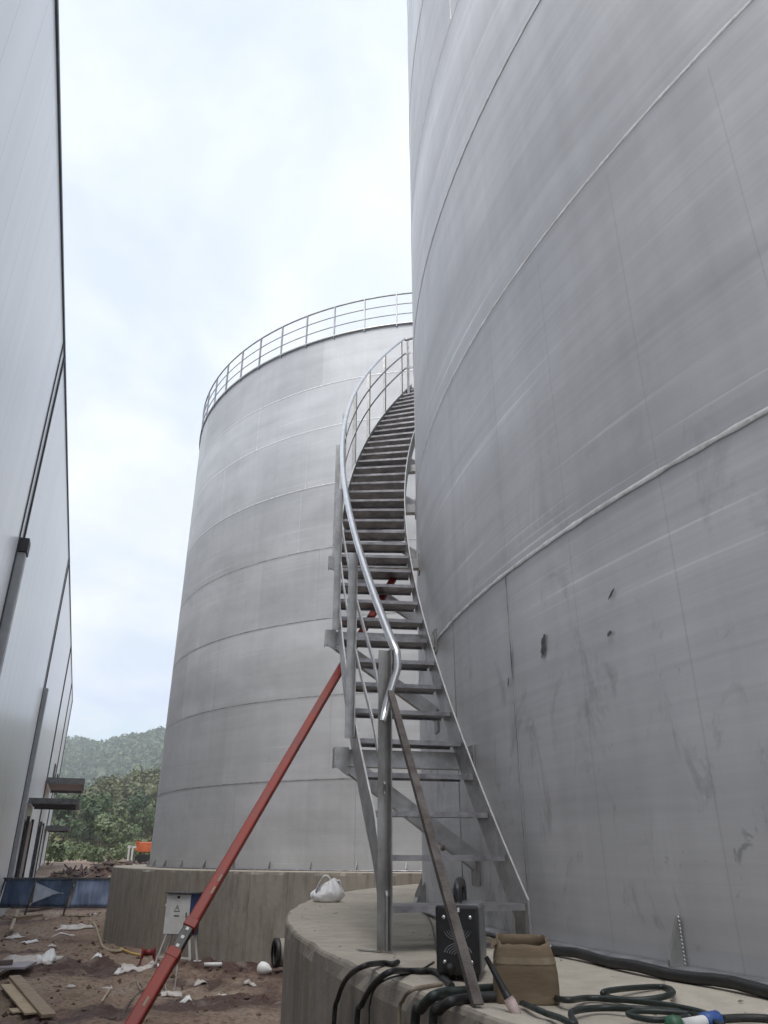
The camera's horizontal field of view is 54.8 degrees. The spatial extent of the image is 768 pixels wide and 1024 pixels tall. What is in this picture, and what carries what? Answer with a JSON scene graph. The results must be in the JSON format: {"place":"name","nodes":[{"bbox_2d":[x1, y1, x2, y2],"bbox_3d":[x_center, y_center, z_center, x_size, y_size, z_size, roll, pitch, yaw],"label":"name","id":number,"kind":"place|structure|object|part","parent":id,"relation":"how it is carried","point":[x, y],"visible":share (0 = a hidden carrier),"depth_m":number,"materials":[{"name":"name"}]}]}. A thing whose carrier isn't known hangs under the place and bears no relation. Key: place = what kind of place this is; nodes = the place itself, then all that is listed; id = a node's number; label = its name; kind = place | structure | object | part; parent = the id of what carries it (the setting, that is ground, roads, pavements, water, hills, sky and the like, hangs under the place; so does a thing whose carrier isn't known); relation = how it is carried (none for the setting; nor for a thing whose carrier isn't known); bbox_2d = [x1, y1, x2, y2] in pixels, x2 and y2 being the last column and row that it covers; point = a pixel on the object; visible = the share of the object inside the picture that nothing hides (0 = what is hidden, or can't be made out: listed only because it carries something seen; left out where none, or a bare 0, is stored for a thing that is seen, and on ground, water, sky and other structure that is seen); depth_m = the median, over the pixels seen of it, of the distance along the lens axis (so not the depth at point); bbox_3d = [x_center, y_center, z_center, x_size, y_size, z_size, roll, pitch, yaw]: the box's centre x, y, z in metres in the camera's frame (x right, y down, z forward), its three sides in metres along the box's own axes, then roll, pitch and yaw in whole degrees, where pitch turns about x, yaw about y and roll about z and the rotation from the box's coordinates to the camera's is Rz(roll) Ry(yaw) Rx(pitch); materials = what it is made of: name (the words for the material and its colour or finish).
{"place":"outdoors","nodes":[
{"label":"outdoors","id":0,"kind":"place"},
{"bbox_2d":[0,959,12,965],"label":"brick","id":1,"kind":"object","parent":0,"point":[6,962],"visible":1,"depth_m":12.91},
{"bbox_2d":[48,763,160,850],"bbox_3d":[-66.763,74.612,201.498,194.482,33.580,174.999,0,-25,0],"label":"wooded slope","id":2,"kind":"structure","parent":0,"point":[122,786],"depth_m":171.47,"materials":[{"name":"green plant"}]},
{"bbox_2d":[59,731,163,783],"bbox_3d":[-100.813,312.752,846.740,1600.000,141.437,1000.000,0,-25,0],"label":"hill","id":3,"kind":"structure","parent":0,"point":[98,770],"depth_m":690.75,"materials":[{"name":"green plant"}]},
{"bbox_2d":[56,726,165,796],"bbox_3d":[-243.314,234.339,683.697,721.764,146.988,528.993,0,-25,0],"label":"woodland","id":4,"kind":"object","parent":3,"relation":"on","point":[91,753],"visible":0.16,"depth_m":709.40,"materials":[{"name":"green plant"}]},
{"bbox_2d":[0,855,282,1023],"bbox_3d":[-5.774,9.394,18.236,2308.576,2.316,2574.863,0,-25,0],"label":"ground","id":5,"kind":"structure","parent":0,"point":[98,971],"depth_m":12.23,"materials":[{"name":"red soil"}]},
{"bbox_2d":[9,909,18,931],"bbox_3d":[-10.962,12.080,22.024,0.080,0.098,7.300,10,-27,-21],"label":"plank","id":6,"kind":"object","parent":5,"relation":"on","point":[13,922],"visible":1,"depth_m":20.80,"materials":[{"name":"beige wood"}]},
{"bbox_2d":[3,933,25,938],"bbox_3d":[-8.904,10.215,17.861,0.461,0.120,0.335,-17,-30,32],"label":"plastic scrap","id":7,"kind":"object","parent":5,"relation":"on","point":[15,935],"visible":1,"depth_m":17.81,"materials":[{"name":"white plastic"}]},
{"bbox_2d":[8,1008,21,1013],"bbox_3d":[-4.820,6.599,9.825,0.246,0.020,0.300,16,-29,-31],"label":"plank","id":8,"kind":"object","parent":5,"relation":"on","point":[14,1010],"visible":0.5,"depth_m":9.75,"materials":[{"name":"beige wood"}]},
{"bbox_2d":[0,983,36,1014],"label":"plank","id":9,"kind":"object","parent":5,"relation":"on","point":[19,1000],"visible":0.56,"depth_m":10.27,"materials":[{"name":"beige wood"}]},
{"bbox_2d":[8,975,55,1017],"bbox_3d":[-5.046,6.861,10.557,0.170,0.107,3.179,15,-28,-28],"label":"plank","id":10,"kind":"object","parent":9,"relation":"on","point":[36,1001],"visible":1,"depth_m":10.24,"materials":[{"name":"brown wood"}]},
{"bbox_2d":[0,961,36,969],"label":"grey board","id":11,"kind":"object","parent":5,"relation":"on","point":[20,965],"visible":0.83,"depth_m":12.90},
{"bbox_2d":[12,914,42,920],"bbox_3d":[-10.747,12.243,22.401,0.160,0.128,1.130,-7,-26,14],"label":"plank","id":12,"kind":"object","parent":5,"relation":"on","point":[28,917],"visible":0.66,"depth_m":22.28,"materials":[{"name":"brown wood"}]},
{"bbox_2d":[19,939,40,943],"bbox_3d":[-8.063,9.787,16.902,0.214,0.077,0.413,-15,-29,29],"label":"plastic scrap","id":13,"kind":"object","parent":5,"relation":"on","point":[31,941],"visible":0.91,"depth_m":16.84,"materials":[{"name":"white plastic"}]},
{"bbox_2d":[0,954,63,972],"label":"plastic sheet","id":14,"kind":"object","parent":5,"relation":"on","point":[25,958],"visible":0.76,"depth_m":13.78,"materials":[{"name":"white plastic"}]},
{"bbox_2d":[0,0,84,915],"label":"factory building","id":15,"kind":"structure","parent":5,"relation":"on","point":[36,691],"depth_m":15.15,"materials":[{"name":"grey metal"}]},
{"bbox_2d":[16,816,33,876],"bbox_3d":[-14.773,14.269,30.359,0.109,3.240,3.480,9,-26,-19],"label":"door","id":16,"kind":"structure","parent":15,"relation":"in","point":[29,825],"depth_m":30.44,"materials":[{"name":"grey metal"}]},
{"bbox_2d":[30,821,44,876],"bbox_3d":[-18.871,18.714,40.260,0.109,3.440,3.080,9,-26,-19],"label":"door","id":17,"kind":"structure","parent":15,"relation":"in","point":[33,872],"depth_m":39.65,"materials":[{"name":"grey metal"}]},
{"bbox_2d":[53,764,56,776],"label":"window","id":18,"kind":"structure","parent":15,"relation":"in","point":[55,767],"depth_m":46.50,"materials":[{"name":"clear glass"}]},
{"bbox_2d":[36,948,56,961],"bbox_3d":[-6.286,8.270,13.802,0.408,0.248,0.364,16,-29,-31],"label":"plastic sheet","id":19,"kind":"object","parent":5,"relation":"on","point":[49,955],"visible":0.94,"depth_m":13.78,"materials":[{"name":"white plastic"}]},
{"bbox_2d":[0,877,110,915],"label":"site fence","id":20,"kind":"object","parent":5,"relation":"on","point":[56,892],"visible":0.93,"depth_m":24.01,"materials":[{"name":"metal"}]},
{"bbox_2d":[45,837,65,865],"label":"shrub","id":21,"kind":"object","parent":5,"relation":"on","point":[59,854],"visible":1,"depth_m":47.19,"materials":[{"name":"green plant"}]},
{"bbox_2d":[49,932,74,937],"bbox_3d":[-8.127,10.699,18.714,0.719,0.159,0.291,0,-25,0],"label":"plastic sheet","id":22,"kind":"object","parent":5,"relation":"on","point":[63,933],"visible":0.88,"depth_m":18.67,"materials":[{"name":"white plastic"}]},
{"bbox_2d":[64,984,75,987],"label":"plastic scrap","id":23,"kind":"object","parent":5,"relation":"on","point":[70,986],"visible":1,"depth_m":11.33,"materials":[{"name":"white plastic"}]},
{"bbox_2d":[53,792,86,842],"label":"tree","id":24,"kind":"object","parent":5,"relation":"on","point":[62,815],"visible":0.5,"depth_m":92.08,"materials":[{"name":"green plant"}]},
{"bbox_2d":[53,923,94,931],"bbox_3d":[-8.296,11.180,19.969,1.043,0.162,0.717,4,-25,-9],"label":"plastic sheet","id":25,"kind":"object","parent":5,"relation":"on","point":[74,927],"visible":1,"depth_m":19.82,"materials":[{"name":"white plastic"}]},
{"bbox_2d":[10,863,143,910],"bbox_3d":[-13.795,17.195,34.450,16.500,1.802,16.000,0,-25,0],"label":"earth mound","id":26,"kind":"object","parent":5,"relation":"on","point":[105,871],"visible":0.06,"depth_m":31.62,"materials":[{"name":"red soil"}]},
{"bbox_2d":[45,852,147,887],"bbox_3d":[-12.057,16.345,32.945,7.168,1.783,6.204,0,-25,0],"label":"rubble","id":27,"kind":"object","parent":26,"relation":"on","point":[109,862],"visible":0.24,"depth_m":32.53,"materials":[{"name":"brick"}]},
{"bbox_2d":[61,793,97,842],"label":"tree","id":28,"kind":"object","parent":5,"relation":"on","point":[76,837],"visible":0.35,"depth_m":103.23,"materials":[{"name":"green plant"}]},
{"bbox_2d":[61,914,122,952],"bbox_3d":[-8.476,11.621,20.860,0.488,0.389,13.515,12,-27,-24],"label":"pale hose","id":29,"kind":"object","parent":5,"relation":"on","point":[102,945],"visible":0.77,"depth_m":17.59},
{"bbox_2d":[77,802,111,845],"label":"tree","id":30,"kind":"object","parent":5,"relation":"on","point":[90,814],"visible":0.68,"depth_m":95.40,"materials":[{"name":"green plant"}]},
{"bbox_2d":[90,953,101,959],"bbox_3d":[-5.606,8.717,14.554,0.247,0.122,0.202,0,-25,0],"label":"plastic scrap","id":31,"kind":"object","parent":5,"relation":"on","point":[97,954],"visible":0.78,"depth_m":14.51,"materials":[{"name":"white plastic"}]},
{"bbox_2d":[45,839,150,862],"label":"scrub","id":32,"kind":"object","parent":5,"relation":"on","point":[75,851],"visible":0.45,"depth_m":61.06,"materials":[{"name":"green plant"}]},
{"bbox_2d":[92,789,115,847],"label":"tree","id":33,"kind":"object","parent":5,"relation":"on","point":[105,805],"visible":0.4,"depth_m":109.06,"materials":[{"name":"green plant"}]},
{"bbox_2d":[100,988,110,1002],"bbox_3d":[-4.034,7.015,10.761,0.030,0.065,1.348,6,-25,-12],"label":"plank","id":34,"kind":"object","parent":5,"relation":"on","point":[105,995],"visible":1,"depth_m":10.66,"materials":[{"name":"wood"}]},
{"bbox_2d":[93,813,123,850],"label":"tree","id":35,"kind":"object","parent":5,"relation":"on","point":[103,823],"visible":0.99,"depth_m":88.95,"materials":[{"name":"green plant"}]},
{"bbox_2d":[113,967,121,974],"bbox_3d":[-4.617,7.968,12.872,0.116,0.109,0.166,-9,-26,19],"label":"plastic scrap","id":36,"kind":"object","parent":5,"relation":"on","point":[118,970],"visible":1,"depth_m":12.85,"materials":[{"name":"white plastic"}]},
{"bbox_2d":[109,805,137,844],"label":"tree","id":37,"kind":"object","parent":5,"relation":"on","point":[132,832],"visible":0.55,"depth_m":98.97,"materials":[{"name":"green plant"}]},
{"bbox_2d":[109,989,144,1019],"bbox_3d":[-3.523,6.832,10.335,0.076,0.131,2.265,2,-25,-4],"label":"thin wire","id":38,"kind":"object","parent":5,"relation":"on","point":[131,1000],"visible":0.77,"depth_m":10.27,"materials":[{"name":"grey metal"}]},
{"bbox_2d":[127,846,130,860],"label":"marker post","id":39,"kind":"object","parent":5,"relation":"on","point":[129,847],"visible":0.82,"depth_m":49.04,"materials":[{"name":"white plastic"}]},
{"bbox_2d":[120,947,140,955],"bbox_3d":[-4.872,9.172,15.517,0.957,0.094,1.002,21,-32,-38],"label":"yellow hose","id":40,"kind":"object","parent":5,"relation":"on","point":[132,953],"visible":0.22,"depth_m":15.19,"materials":[{"name":"plastic"}]},
{"bbox_2d":[114,789,149,842],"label":"tree","id":41,"kind":"object","parent":5,"relation":"on","point":[136,809],"visible":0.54,"depth_m":112.19,"materials":[{"name":"green plant"}]},
{"bbox_2d":[130,846,135,860],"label":"marker post","id":42,"kind":"object","parent":5,"relation":"on","point":[132,847],"visible":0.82,"depth_m":49.04,"materials":[{"name":"plastic"}]},
{"bbox_2d":[117,963,154,974],"bbox_3d":[-4.376,8.061,13.101,0.645,0.124,0.563,8,-26,-16],"label":"plastic sheet","id":43,"kind":"object","parent":5,"relation":"on","point":[126,969],"visible":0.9,"depth_m":12.97,"materials":[{"name":"white plastic"}]},
{"bbox_2d":[0,912,275,1023],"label":"soil clods","id":44,"kind":"object","parent":5,"relation":"on","point":[246,997],"visible":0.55,"depth_m":12.18,"materials":[{"name":"brown soil"}]},
{"bbox_2d":[126,799,155,841],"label":"tree","id":45,"kind":"object","parent":5,"relation":"on","point":[146,825],"visible":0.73,"depth_m":106.68,"materials":[{"name":"green plant"}]},
{"bbox_2d":[135,841,151,862],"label":"excavator","id":46,"kind":"object","parent":5,"relation":"on","point":[143,847],"visible":0.17,"depth_m":49.88,"materials":[{"name":"orange metal"}]},
{"bbox_2d":[139,946,155,965],"bbox_3d":[-4.462,8.418,14.018,0.307,0.372,0.231,8,-26,-16],"label":"red stand","id":47,"kind":"object","parent":5,"relation":"on","point":[147,952],"visible":0.91,"depth_m":14.00,"materials":[{"name":"metal"}]},
{"bbox_2d":[164,963,177,996],"bbox_3d":[-3.500,7.633,12.179,0.196,0.249,2.590,6,-25,-12],"label":"thin wire","id":48,"kind":"object","parent":5,"relation":"on","point":[168,995],"visible":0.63,"depth_m":11.65,"materials":[{"name":"metal"}]},
{"bbox_2d":[161,991,184,996],"bbox_3d":[-3.202,7.266,11.182,0.385,0.091,0.321,0,-25,0],"label":"plastic sheet","id":49,"kind":"object","parent":5,"relation":"on","point":[175,993],"visible":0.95,"depth_m":11.10,"materials":[{"name":"white plastic"}]},
{"bbox_2d":[155,891,202,963],"bbox_3d":[-3.846,7.834,13.926,0.812,1.248,0.332,-9,-26,18],"label":"electrical cabinet","id":50,"kind":"object","parent":5,"relation":"on","point":[180,905],"visible":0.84,"depth_m":13.95,"materials":[{"name":"metal"}]},
{"bbox_3d":[-3.886,7.563,13.942,0.528,0.660,0.026,-9,-26,18],"label":"door","id":51,"kind":"part","parent":50,"relation":"part of","materials":[{"name":"metal"}]},
{"bbox_2d":[180,994,192,1002],"bbox_3d":[-2.756,6.789,10.329,0.160,0.106,0.202,15,-29,-30],"label":"plastic scrap","id":52,"kind":"object","parent":5,"relation":"on","point":[186,999],"visible":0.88,"depth_m":10.30,"materials":[{"name":"white plastic"}]},
{"bbox_2d":[194,979,207,985],"bbox_3d":[-2.933,7.493,11.813,0.241,0.101,0.116,9,-26,-19],"label":"plastic scrap","id":53,"kind":"object","parent":5,"relation":"on","point":[198,982],"visible":1,"depth_m":11.79,"materials":[{"name":"white plastic"}]},
{"bbox_2d":[204,962,221,966],"bbox_3d":[-2.937,7.773,12.737,0.300,0.066,0.066,5,-25,-10],"label":"pipe offcut","id":54,"kind":"object","parent":5,"relation":"on","point":[212,964],"visible":1,"depth_m":12.72,"materials":[{"name":"white plastic"}]},
{"bbox_2d":[242,979,256,986],"bbox_3d":[-2.136,7.495,11.821,0.222,0.111,0.134,8,-26,-16],"label":"plastic scrap","id":55,"kind":"object","parent":5,"relation":"on","point":[253,984],"visible":1,"depth_m":11.78,"materials":[{"name":"white plastic"}]},
{"bbox_2d":[124,568,397,1023],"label":"steel prop","id":56,"kind":"object","parent":5,"relation":"on","point":[154,987],"visible":0.94,"depth_m":3.77,"materials":[{"name":"red paint"}]},
{"bbox_2d":[103,864,421,968],"bbox_3d":[1.937,11.527,21.865,19.172,1.985,19.172,0,-25,0],"label":"tank foundation","id":57,"kind":"object","parent":5,"relation":"on","point":[245,915],"visible":0.2,"depth_m":14.60,"materials":[{"name":"grey concrete"}]},
{"bbox_2d":[146,292,421,871],"bbox_3d":[1.956,4.058,25.309,17.460,14.465,17.460,0,-25,0],"label":"storage tank","id":58,"kind":"object","parent":57,"relation":"on","point":[256,663],"visible":0.48,"depth_m":18.43,"materials":[{"name":"silver metal"}]},
{"bbox_2d":[257,961,271,974],"bbox_3d":[-2.030,7.766,12.614,0.260,0.208,0.220,0,-25,0],"label":"plastic bag","id":59,"kind":"object","parent":5,"relation":"on","point":[264,968],"visible":1,"depth_m":12.54,"materials":[{"name":"white plastic"}]},
{"bbox_2d":[271,938,284,967],"bbox_3d":[-1.208,7.810,13.191,1.530,0.460,0.460,9,-26,-19],"label":"drain pipe","id":60,"kind":"object","parent":5,"relation":"on","point":[277,951],"visible":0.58,"depth_m":12.86,"materials":[{"name":"plastic"}]},
{"bbox_2d":[280,884,767,1023],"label":"tank foundation","id":61,"kind":"object","parent":5,"relation":"on","point":[319,963],"visible":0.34,"depth_m":2.73,"materials":[{"name":"concrete"}]},
{"bbox_2d":[310,875,344,901],"bbox_3d":[-0.464,3.108,6.130,0.287,0.199,0.222,3,-25,-5],"label":"plastic bag","id":62,"kind":"object","parent":61,"relation":"on","point":[331,890],"visible":1,"depth_m":6.05,"materials":[{"name":"white plastic"}]},
{"bbox_2d":[331,959,399,1023],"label":"welding cable","id":63,"kind":"object","parent":61,"relation":"hanging from","point":[355,970],"visible":1,"depth_m":2.59,"materials":[{"name":"black rubber"}]},
{"bbox_2d":[356,948,381,951],"bbox_3d":[-0.059,1.774,3.005,0.110,0.006,0.025,-14,-28,28],"label":"steel scrap","id":64,"kind":"object","parent":61,"relation":"on","point":[366,949],"visible":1,"depth_m":3.00,"materials":[{"name":"grey metal"}]},
{"bbox_2d":[368,961,434,1023],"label":"thin wire","id":65,"kind":"object","parent":61,"relation":"on","point":[388,978],"visible":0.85,"depth_m":2.36,"materials":[{"name":"black rubber"}]},
{"bbox_2d":[354,967,454,1023],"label":"welding cable","id":66,"kind":"object","parent":61,"relation":"hanging from","point":[445,979],"visible":0.97,"depth_m":2.37,"materials":[{"name":"black rubber"}]},
{"bbox_2d":[397,982,442,1023],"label":"tan hose","id":67,"kind":"object","parent":61,"relation":"hanging from","point":[416,988],"visible":1,"depth_m":2.15,"materials":[{"name":"rubber"}]},
{"bbox_2d":[324,337,531,951],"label":"spiral staircase","id":68,"kind":"structure","parent":61,"relation":"on","point":[376,504],"depth_m":4.48,"materials":[{"name":"metal"}]},
{"bbox_2d":[426,914,435,947],"bbox_3d":[0.230,2.300,4.139,0.111,0.008,3.409,0,-25,0],"label":"thin wire","id":69,"kind":"object","parent":61,"relation":"on","point":[432,930],"visible":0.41,"depth_m":3.75,"materials":[{"name":"black rubber"}]},
{"bbox_2d":[388,690,483,1007],"bbox_3d":[0.143,1.040,2.618,0.044,1.032,1.152,5,-25,-10],"label":"rusty angle iron","id":70,"kind":"object","parent":61,"relation":"on","point":[468,972],"visible":1,"depth_m":2.33,"materials":[{"name":"grey metal"}]},
{"bbox_2d":[410,983,493,1023],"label":"green hose","id":71,"kind":"object","parent":61,"relation":"on","point":[422,1006],"visible":0.56,"depth_m":2.02,"materials":[{"name":"rubber"}]},
{"bbox_2d":[435,877,486,980],"bbox_3d":[0.256,1.374,2.466,0.142,0.288,0.294,-4,-25,10],"label":"welding machine","id":72,"kind":"object","parent":61,"relation":"on","point":[471,913],"visible":0.69,"depth_m":2.35,"materials":[{"name":"black metal"}]},
{"bbox_2d":[429,991,495,1023],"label":"black hose","id":73,"kind":"object","parent":61,"relation":"attached to","point":[440,1008],"visible":0.81,"depth_m":1.94,"materials":[{"name":"rubber"}]},
{"bbox_2d":[484,956,520,1013],"bbox_3d":[0.301,1.207,1.887,0.090,0.130,0.029,-8,-26,17],"label":"welding torch","id":74,"kind":"object","parent":61,"relation":"on","point":[511,1003],"visible":0.87,"depth_m":1.88,"materials":[{"name":"black rubber"}]},
{"bbox_2d":[490,933,559,1004],"bbox_3d":[0.387,1.260,2.057,0.178,0.151,0.174,-2,-25,5],"label":"cardboard box","id":75,"kind":"object","parent":61,"relation":"on","point":[525,966],"visible":0.91,"depth_m":1.98,"materials":[{"name":"brown cardboard"}]},
{"bbox_2d":[307,897,745,1015],"bbox_3d":[1.879,1.153,1.642,2.597,0.007,12.236,14,-28,-27],"label":"grit","id":76,"kind":"object","parent":61,"relation":"on","point":[740,1000],"visible":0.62,"depth_m":2.64,"materials":[{"name":"concrete"}]},
{"bbox_2d":[407,0,767,984],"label":"storage tank","id":77,"kind":"object","parent":61,"relation":"on","point":[589,218],"visible":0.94,"depth_m":3.35,"materials":[{"name":"silver metal"}]},
{"bbox_2d":[519,1000,724,1023],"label":"green hose","id":78,"kind":"object","parent":61,"relation":"on","point":[571,1018],"visible":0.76,"depth_m":1.81,"materials":[{"name":"rubber"}]},
{"bbox_2d":[554,984,705,1012],"bbox_3d":[0.631,1.275,1.941,0.389,0.027,0.512,0,-25,0],"label":"green hose","id":79,"kind":"object","parent":61,"relation":"on","point":[651,1000],"visible":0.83,"depth_m":1.95,"materials":[{"name":"rubber"}]},
{"bbox_2d":[549,944,767,998],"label":"black pipe","id":80,"kind":"object","parent":61,"relation":"on","point":[755,988],"visible":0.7,"depth_m":2.33,"materials":[{"name":"rubber"}]},
{"bbox_2d":[625,1008,691,1022],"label":"green hose","id":81,"kind":"object","parent":61,"relation":"on","point":[633,1013],"visible":0.86,"depth_m":1.73,"materials":[{"name":"rubber"}]},
{"bbox_2d":[664,1014,683,1023],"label":"green valve","id":82,"kind":"object","parent":61,"relation":"on","point":[673,1019],"visible":1,"depth_m":1.61,"materials":[{"name":"plastic"}]},
{"bbox_2d":[682,1010,723,1023],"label":"hose coupling","id":83,"kind":"object","parent":61,"relation":"on","point":[707,1017],"visible":0.9,"depth_m":1.68,"materials":[{"name":"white plastic"}]},
{"bbox_2d":[721,1013,767,1022],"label":"black hose","id":84,"kind":"object","parent":61,"relation":"on","point":[745,1018],"visible":0.98,"depth_m":1.73,"materials":[{"name":"rubber"}]},
{"bbox_2d":[59,0,412,741],"label":"sky","id":85,"kind":"structure","parent":0,"point":[235,172],"materials":[{"name":"white"}]}
]}

